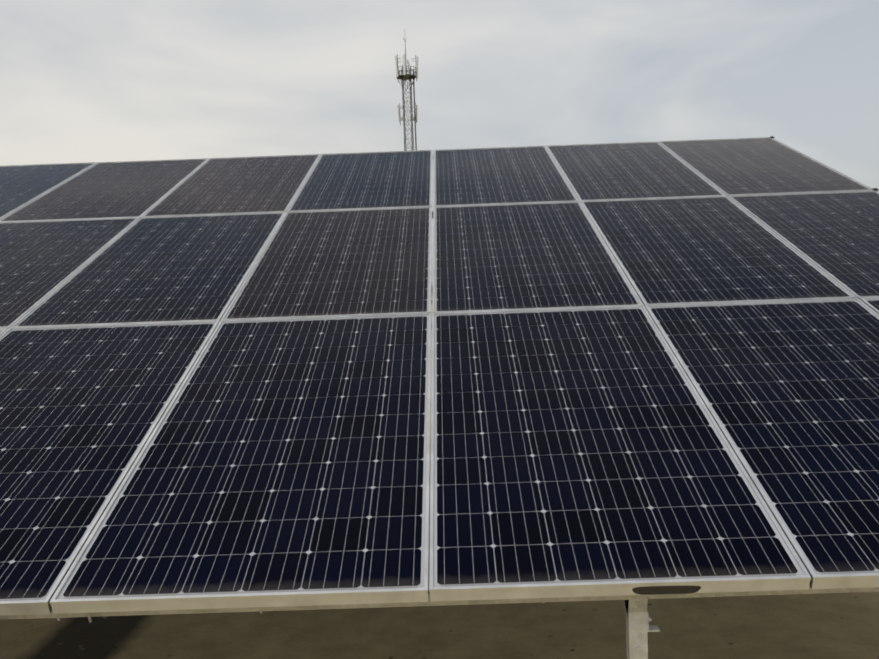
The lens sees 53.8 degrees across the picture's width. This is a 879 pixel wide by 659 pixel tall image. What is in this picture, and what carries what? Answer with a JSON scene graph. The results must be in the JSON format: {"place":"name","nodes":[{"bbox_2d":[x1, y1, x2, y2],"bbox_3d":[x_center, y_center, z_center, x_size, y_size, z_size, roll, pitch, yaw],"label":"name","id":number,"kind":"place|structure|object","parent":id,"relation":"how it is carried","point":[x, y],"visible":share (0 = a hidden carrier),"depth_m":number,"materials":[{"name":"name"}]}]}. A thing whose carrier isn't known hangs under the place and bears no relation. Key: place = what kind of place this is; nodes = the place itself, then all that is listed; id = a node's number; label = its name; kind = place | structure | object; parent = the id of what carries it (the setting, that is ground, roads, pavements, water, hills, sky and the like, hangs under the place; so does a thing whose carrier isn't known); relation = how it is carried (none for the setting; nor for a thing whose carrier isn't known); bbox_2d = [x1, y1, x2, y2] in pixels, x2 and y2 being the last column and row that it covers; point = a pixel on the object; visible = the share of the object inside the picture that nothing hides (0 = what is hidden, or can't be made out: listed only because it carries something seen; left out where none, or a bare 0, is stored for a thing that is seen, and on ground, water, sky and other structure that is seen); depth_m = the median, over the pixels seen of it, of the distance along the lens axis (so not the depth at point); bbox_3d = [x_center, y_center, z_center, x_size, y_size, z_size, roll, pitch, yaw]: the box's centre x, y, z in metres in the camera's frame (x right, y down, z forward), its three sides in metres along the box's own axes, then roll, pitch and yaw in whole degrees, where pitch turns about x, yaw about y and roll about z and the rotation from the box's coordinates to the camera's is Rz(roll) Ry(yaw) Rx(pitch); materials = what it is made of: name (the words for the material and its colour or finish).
{"place":"outdoors","nodes":[
{"label":"outdoors","id":0,"kind":"place"},
{"bbox_2d":[0,291,878,658],"bbox_3d":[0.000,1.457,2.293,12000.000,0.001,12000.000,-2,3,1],"label":"ground","id":1,"kind":"structure","parent":0,"point":[832,625],"depth_m":3.94,"materials":[{"name":"brown soil"}]},
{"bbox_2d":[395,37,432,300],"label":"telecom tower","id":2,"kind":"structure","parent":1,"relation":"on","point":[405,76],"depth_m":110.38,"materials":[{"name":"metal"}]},
{"bbox_2d":[0,136,878,658],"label":"solar array","id":3,"kind":"object","parent":1,"relation":"on","point":[638,374],"visible":1,"depth_m":3.41,"materials":[{"name":"glass"}]},
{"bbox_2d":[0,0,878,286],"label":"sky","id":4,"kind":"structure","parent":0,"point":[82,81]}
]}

